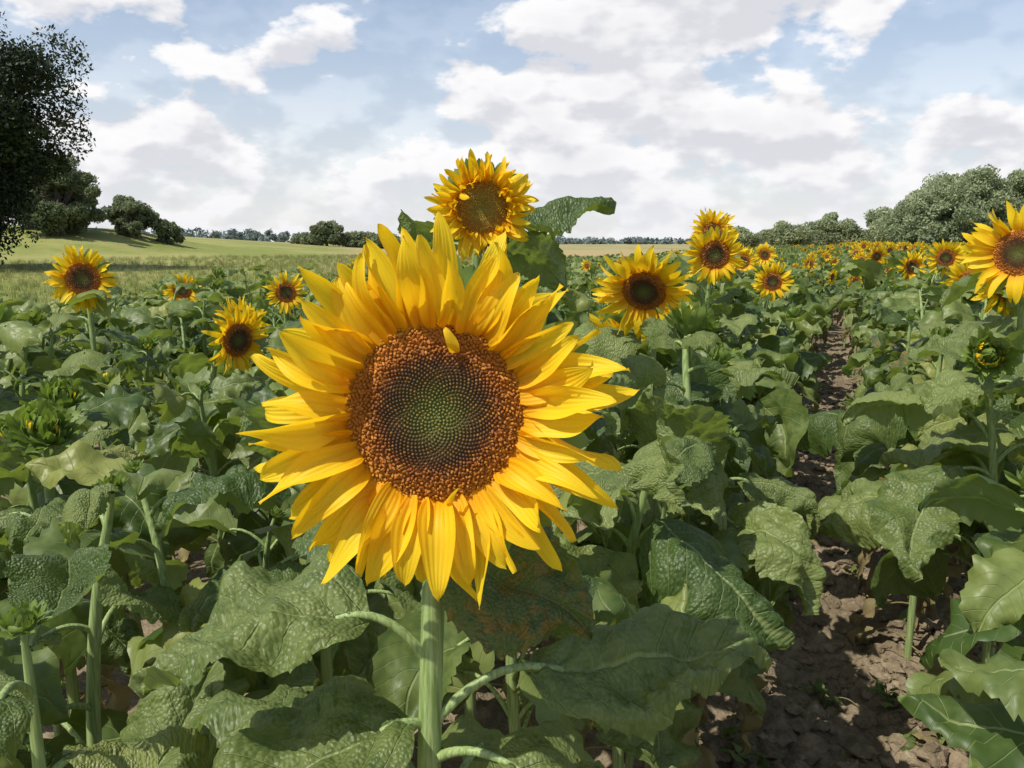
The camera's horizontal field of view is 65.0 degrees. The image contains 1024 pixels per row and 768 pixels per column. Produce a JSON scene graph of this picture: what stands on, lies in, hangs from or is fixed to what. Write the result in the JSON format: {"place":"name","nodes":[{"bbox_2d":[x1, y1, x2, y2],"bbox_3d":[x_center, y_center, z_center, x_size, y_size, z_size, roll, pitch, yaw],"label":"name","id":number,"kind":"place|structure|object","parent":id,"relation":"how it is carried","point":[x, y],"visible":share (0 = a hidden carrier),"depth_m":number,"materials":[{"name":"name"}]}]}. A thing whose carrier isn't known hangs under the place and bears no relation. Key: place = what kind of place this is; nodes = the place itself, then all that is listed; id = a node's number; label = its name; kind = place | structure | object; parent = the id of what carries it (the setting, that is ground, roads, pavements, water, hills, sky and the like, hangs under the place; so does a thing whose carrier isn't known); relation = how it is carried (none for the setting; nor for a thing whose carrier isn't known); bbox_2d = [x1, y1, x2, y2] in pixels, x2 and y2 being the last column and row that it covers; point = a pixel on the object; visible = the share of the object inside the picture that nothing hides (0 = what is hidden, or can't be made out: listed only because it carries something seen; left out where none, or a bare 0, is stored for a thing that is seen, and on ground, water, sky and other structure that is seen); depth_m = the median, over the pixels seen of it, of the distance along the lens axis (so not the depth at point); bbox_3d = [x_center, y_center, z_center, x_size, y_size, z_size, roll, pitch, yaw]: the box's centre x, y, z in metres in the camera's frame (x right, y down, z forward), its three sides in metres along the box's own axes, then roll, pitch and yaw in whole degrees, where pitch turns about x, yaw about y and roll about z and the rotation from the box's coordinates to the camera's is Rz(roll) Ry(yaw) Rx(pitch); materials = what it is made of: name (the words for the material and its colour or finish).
{"place":"outdoors","nodes":[
{"label":"outdoors","id":0,"kind":"place"},
{"bbox_2d":[0,225,834,385],"bbox_3d":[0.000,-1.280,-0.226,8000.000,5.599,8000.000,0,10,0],"label":"ground","id":1,"kind":"structure","parent":0,"point":[107,243],"depth_m":68.36,"materials":[{"name":"green plant"}]},
{"bbox_2d":[9,146,46,228],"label":"field maple tree","id":2,"kind":"object","parent":1,"relation":"on","point":[30,226],"visible":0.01,"depth_m":72.36,"materials":[{"name":"green plant"}]},
{"bbox_2d":[0,11,95,264],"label":"oak tree","id":3,"kind":"object","parent":1,"relation":"on","point":[20,70],"visible":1,"depth_m":38.84,"materials":[{"name":"green plant"}]},
{"bbox_2d":[20,153,106,235],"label":"field maple tree","id":4,"kind":"object","parent":1,"relation":"on","point":[67,203],"visible":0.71,"depth_m":67.88,"materials":[{"name":"green plant"}]},
{"bbox_2d":[101,194,154,224],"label":"hedge bush","id":5,"kind":"object","parent":1,"relation":"on","point":[118,200],"visible":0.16,"depth_m":77.23,"materials":[{"name":"green plant"}]},
{"bbox_2d":[111,200,164,238],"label":"hedge bush","id":6,"kind":"object","parent":1,"relation":"on","point":[136,220],"visible":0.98,"depth_m":73.87,"materials":[{"name":"green plant"}]},
{"bbox_2d":[155,219,185,244],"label":"hedge bush","id":7,"kind":"object","parent":1,"relation":"on","point":[167,231],"visible":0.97,"depth_m":76.20,"materials":[{"name":"green plant"}]},
{"bbox_2d":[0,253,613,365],"bbox_3d":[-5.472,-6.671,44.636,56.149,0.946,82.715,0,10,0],"label":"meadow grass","id":8,"kind":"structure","parent":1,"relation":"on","point":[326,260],"depth_m":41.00,"materials":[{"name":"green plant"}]},
{"bbox_2d":[289,232,324,244],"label":"hedgerow tree","id":9,"kind":"object","parent":1,"relation":"on","point":[302,238],"visible":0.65,"depth_m":150.85,"materials":[{"name":"green plant"}]},
{"bbox_2d":[308,219,344,245],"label":"hedgerow tree","id":10,"kind":"object","parent":1,"relation":"on","point":[323,232],"visible":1,"depth_m":145.79,"materials":[{"name":"green plant"}]},
{"bbox_2d":[337,231,375,247],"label":"hedgerow tree","id":11,"kind":"object","parent":1,"relation":"on","point":[350,239],"visible":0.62,"depth_m":147.45,"materials":[{"name":"green plant"}]},
{"bbox_2d":[357,233,400,248],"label":"hedgerow tree","id":12,"kind":"object","parent":1,"relation":"on","point":[375,239],"visible":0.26,"depth_m":145.68,"materials":[{"name":"green plant"}]},
{"bbox_2d":[24,224,767,243],"bbox_3d":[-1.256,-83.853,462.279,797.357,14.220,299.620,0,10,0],"label":"distant forest","id":13,"kind":"object","parent":1,"relation":"on","point":[255,235],"visible":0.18,"depth_m":434.49,"materials":[{"name":"green plant"}]},
{"bbox_2d":[733,225,763,247],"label":"willow tree","id":14,"kind":"object","parent":1,"relation":"on","point":[746,237],"visible":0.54,"depth_m":120.47,"materials":[{"name":"green plant"}]},
{"bbox_2d":[761,220,817,245],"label":"willow tree","id":15,"kind":"object","parent":1,"relation":"on","point":[782,232],"visible":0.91,"depth_m":108.29,"materials":[{"name":"green plant"}]},
{"bbox_2d":[801,212,862,245],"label":"willow tree","id":16,"kind":"object","parent":1,"relation":"on","point":[829,228],"visible":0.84,"depth_m":108.42,"materials":[{"name":"green plant"}]},
{"bbox_2d":[857,206,893,243],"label":"willow tree","id":17,"kind":"object","parent":1,"relation":"on","point":[870,234],"visible":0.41,"depth_m":107.16,"materials":[{"name":"green plant"}]},
{"bbox_2d":[1,290,851,738],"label":"field soil","id":18,"kind":"structure","parent":0,"point":[195,570],"depth_m":3.18,"materials":[{"name":"brown soil"}]},
{"bbox_2d":[0,396,159,717],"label":"sunflower","id":19,"kind":"object","parent":18,"relation":"on","point":[44,425],"visible":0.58,"depth_m":1.62,"materials":[{"name":"green plant"}]},
{"bbox_2d":[4,471,180,767],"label":"sunflower","id":20,"kind":"object","parent":18,"relation":"on","point":[84,509],"visible":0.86,"depth_m":1.22,"materials":[{"name":"green plant"}]},
{"bbox_2d":[39,244,156,449],"bbox_3d":[-1.660,0.213,3.187,0.563,1.514,0.476,7,12,36],"label":"sunflower","id":21,"kind":"object","parent":18,"relation":"on","point":[82,281],"visible":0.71,"depth_m":3.01,"materials":[{"name":"green plant"}]},
{"bbox_2d":[0,543,225,767],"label":"sunflower","id":22,"kind":"object","parent":18,"relation":"on","point":[159,730],"visible":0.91,"depth_m":0.85,"materials":[{"name":"green plant"}]},
{"bbox_2d":[162,273,200,361],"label":"sunflower","id":23,"kind":"object","parent":18,"relation":"on","point":[188,294],"visible":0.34,"depth_m":5.00,"materials":[{"name":"yellow plant"}]},
{"bbox_2d":[147,304,268,568],"bbox_3d":[-1.117,0.364,2.910,0.435,1.314,0.596,5,11,25],"label":"sunflower","id":24,"kind":"object","parent":18,"relation":"on","point":[232,338],"visible":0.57,"depth_m":2.79,"materials":[{"name":"yellow plant"}]},
{"bbox_2d":[247,269,307,363],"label":"sunflower","id":25,"kind":"object","parent":18,"relation":"on","point":[284,294],"visible":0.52,"depth_m":3.73,"materials":[{"name":"yellow plant"}]},
{"bbox_2d":[252,280,367,519],"bbox_3d":[-0.555,0.353,2.622,0.591,1.434,0.402,-8,13,-39],"label":"sunflower","id":26,"kind":"object","parent":18,"relation":"on","point":[263,377],"visible":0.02,"depth_m":2.46,"materials":[{"name":"green plant"}]},
{"bbox_2d":[154,384,478,711],"bbox_3d":[-0.311,0.610,1.490,0.530,1.321,0.454,0,10,0],"label":"sunflower","id":27,"kind":"object","parent":18,"relation":"on","point":[244,485],"visible":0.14,"depth_m":1.36,"materials":[{"name":"green plant"}]},
{"bbox_2d":[128,211,773,767],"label":"sunflower","id":28,"kind":"object","parent":18,"relation":"on","point":[434,409],"visible":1,"depth_m":0.66,"materials":[{"name":"yellow plant"}]},
{"bbox_2d":[301,148,620,767],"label":"sunflower","id":29,"kind":"object","parent":18,"relation":"on","point":[481,206],"visible":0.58,"depth_m":1.51,"materials":[{"name":"yellow plant"}]},
{"bbox_2d":[500,418,796,767],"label":"sunflower","id":30,"kind":"object","parent":18,"relation":"on","point":[675,555],"visible":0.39,"depth_m":1.37,"materials":[{"name":"green plant"}]},
{"bbox_2d":[573,244,743,461],"bbox_3d":[0.430,0.373,2.275,0.575,1.516,0.499,7,12,33],"label":"sunflower","id":31,"kind":"object","parent":18,"relation":"on","point":[638,289],"visible":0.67,"depth_m":2.12,"materials":[{"name":"yellow plant"}]},
{"bbox_2d":[580,313,743,525],"bbox_3d":[0.446,0.408,2.609,0.526,1.332,0.522,0,10,0],"label":"sunflower","id":32,"kind":"object","parent":18,"relation":"on","point":[630,451],"visible":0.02,"depth_m":2.40,"materials":[{"name":"green plant"}]},
{"bbox_2d":[621,344,782,526],"bbox_3d":[0.530,0.482,2.472,0.555,1.233,0.526,8,13,37],"label":"sunflower","id":33,"kind":"object","parent":18,"relation":"on","point":[723,356],"visible":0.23,"depth_m":2.33,"materials":[{"name":"green plant"}]},
{"bbox_2d":[583,299,826,767],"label":"sunflower","id":34,"kind":"object","parent":18,"relation":"on","point":[773,541],"visible":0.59,"depth_m":1.75,"materials":[{"name":"green plant"}]},
{"bbox_2d":[659,208,757,381],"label":"sunflower","id":35,"kind":"object","parent":18,"relation":"on","point":[708,219],"visible":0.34,"depth_m":3.73,"materials":[{"name":"yellow plant"}]},
{"bbox_2d":[673,225,757,348],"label":"sunflower","id":36,"kind":"object","parent":18,"relation":"on","point":[712,251],"visible":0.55,"depth_m":3.29,"materials":[{"name":"yellow plant"}]},
{"bbox_2d":[617,398,819,767],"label":"sunflower","id":37,"kind":"object","parent":18,"relation":"on","point":[778,491],"visible":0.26,"depth_m":1.87,"materials":[{"name":"green plant"}]},
{"bbox_2d":[712,247,757,288],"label":"sunflower","id":38,"kind":"object","parent":18,"relation":"on","point":[717,285],"visible":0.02,"depth_m":6.81,"materials":[{"name":"green plant"}]},
{"bbox_2d":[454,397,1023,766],"bbox_3d":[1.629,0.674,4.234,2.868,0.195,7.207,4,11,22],"label":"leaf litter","id":39,"kind":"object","parent":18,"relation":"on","point":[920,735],"visible":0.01,"depth_m":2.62,"materials":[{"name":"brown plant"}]},
{"bbox_2d":[710,244,769,321],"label":"sunflower","id":40,"kind":"object","parent":18,"relation":"on","point":[750,262],"visible":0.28,"depth_m":5.93,"materials":[{"name":"yellow plant"}]},
{"bbox_2d":[719,261,804,351],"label":"sunflower","id":41,"kind":"object","parent":18,"relation":"on","point":[771,282],"visible":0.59,"depth_m":4.57,"materials":[{"name":"yellow plant"}]},
{"bbox_2d":[749,242,782,294],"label":"sunflower","id":42,"kind":"object","parent":18,"relation":"on","point":[763,253],"visible":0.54,"depth_m":7.79,"materials":[{"name":"yellow plant"}]},
{"bbox_2d":[796,304,956,590],"bbox_3d":[1.411,0.327,3.198,0.708,1.286,0.578,5,11,28],"label":"sunflower","id":43,"kind":"object","parent":18,"relation":"on","point":[819,436],"visible":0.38,"depth_m":3.15,"materials":[{"name":"green plant"}]},
{"bbox_2d":[806,326,1023,658],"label":"sunflower","id":44,"kind":"object","parent":18,"relation":"on","point":[862,443],"visible":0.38,"depth_m":2.64,"materials":[{"name":"green plant"}]},
{"bbox_2d":[818,324,1023,767],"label":"sunflower","id":45,"kind":"object","parent":18,"relation":"on","point":[887,515],"visible":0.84,"depth_m":1.91,"materials":[{"name":"green plant"}]},
{"bbox_2d":[874,188,974,244],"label":"willow tree","id":46,"kind":"object","parent":18,"relation":"on","point":[915,220],"visible":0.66,"depth_m":57.57,"materials":[{"name":"green plant"}]},
{"bbox_2d":[905,239,965,311],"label":"sunflower","id":47,"kind":"object","parent":18,"relation":"on","point":[944,257],"visible":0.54,"depth_m":5.29,"materials":[{"name":"yellow plant"}]},
{"bbox_2d":[893,170,980,240],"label":"willow tree","id":48,"kind":"object","parent":18,"relation":"on","point":[924,187],"depth_m":64.41,"materials":[{"name":"green plant"}]},
{"bbox_2d":[870,370,1023,701],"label":"sunflower","id":49,"kind":"object","parent":18,"relation":"on","point":[943,432],"visible":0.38,"depth_m":2.23,"materials":[{"name":"green plant"}]},
{"bbox_2d":[938,262,983,311],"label":"sunflower","id":50,"kind":"object","parent":18,"relation":"on","point":[959,273],"visible":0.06,"depth_m":4.18,"materials":[{"name":"yellow plant"}]},
{"bbox_2d":[905,163,1023,242],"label":"willow tree","id":51,"kind":"object","parent":18,"relation":"on","point":[967,189],"visible":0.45,"depth_m":57.35,"materials":[{"name":"green plant"}]},
{"bbox_2d":[939,200,1023,656],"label":"sunflower","id":52,"kind":"object","parent":18,"relation":"on","point":[997,254],"visible":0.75,"depth_m":2.26,"materials":[{"name":"yellow plant"}]},
{"bbox_2d":[981,168,1023,221],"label":"willow tree","id":53,"kind":"object","parent":18,"relation":"on","point":[1015,177],"visible":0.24,"depth_m":58.66,"materials":[{"name":"green plant"}]},
{"bbox_2d":[0,250,1023,767],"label":"sunflower field","id":54,"kind":"structure","parent":0,"point":[980,724],"depth_m":1.88,"materials":[{"name":"green plant"}]},
{"bbox_2d":[0,0,1023,241],"label":"sky","id":55,"kind":"structure","parent":0,"point":[279,116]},
{"bbox_2d":[245,240,970,373],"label":"distant sunflower field","id":56,"kind":"structure","parent":0,"point":[849,268],"depth_m":9.87,"materials":[{"name":"plant"}]},
{"bbox_2d":[410,335,1023,767],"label":"dirt path","id":57,"kind":"structure","parent":0,"point":[490,713],"depth_m":2.64,"materials":[{"name":"soil"}]},
{"bbox_2d":[633,379,1023,767],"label":"soil clods","id":58,"kind":"object","parent":57,"relation":"on","point":[811,748],"visible":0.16,"depth_m":2.58,"materials":[{"name":"brown soil"}]},
{"bbox_2d":[719,354,945,767],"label":"path weeds","id":59,"kind":"object","parent":57,"relation":"on","point":[880,687],"visible":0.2,"depth_m":2.45,"materials":[{"name":"green plant"}]}
]}

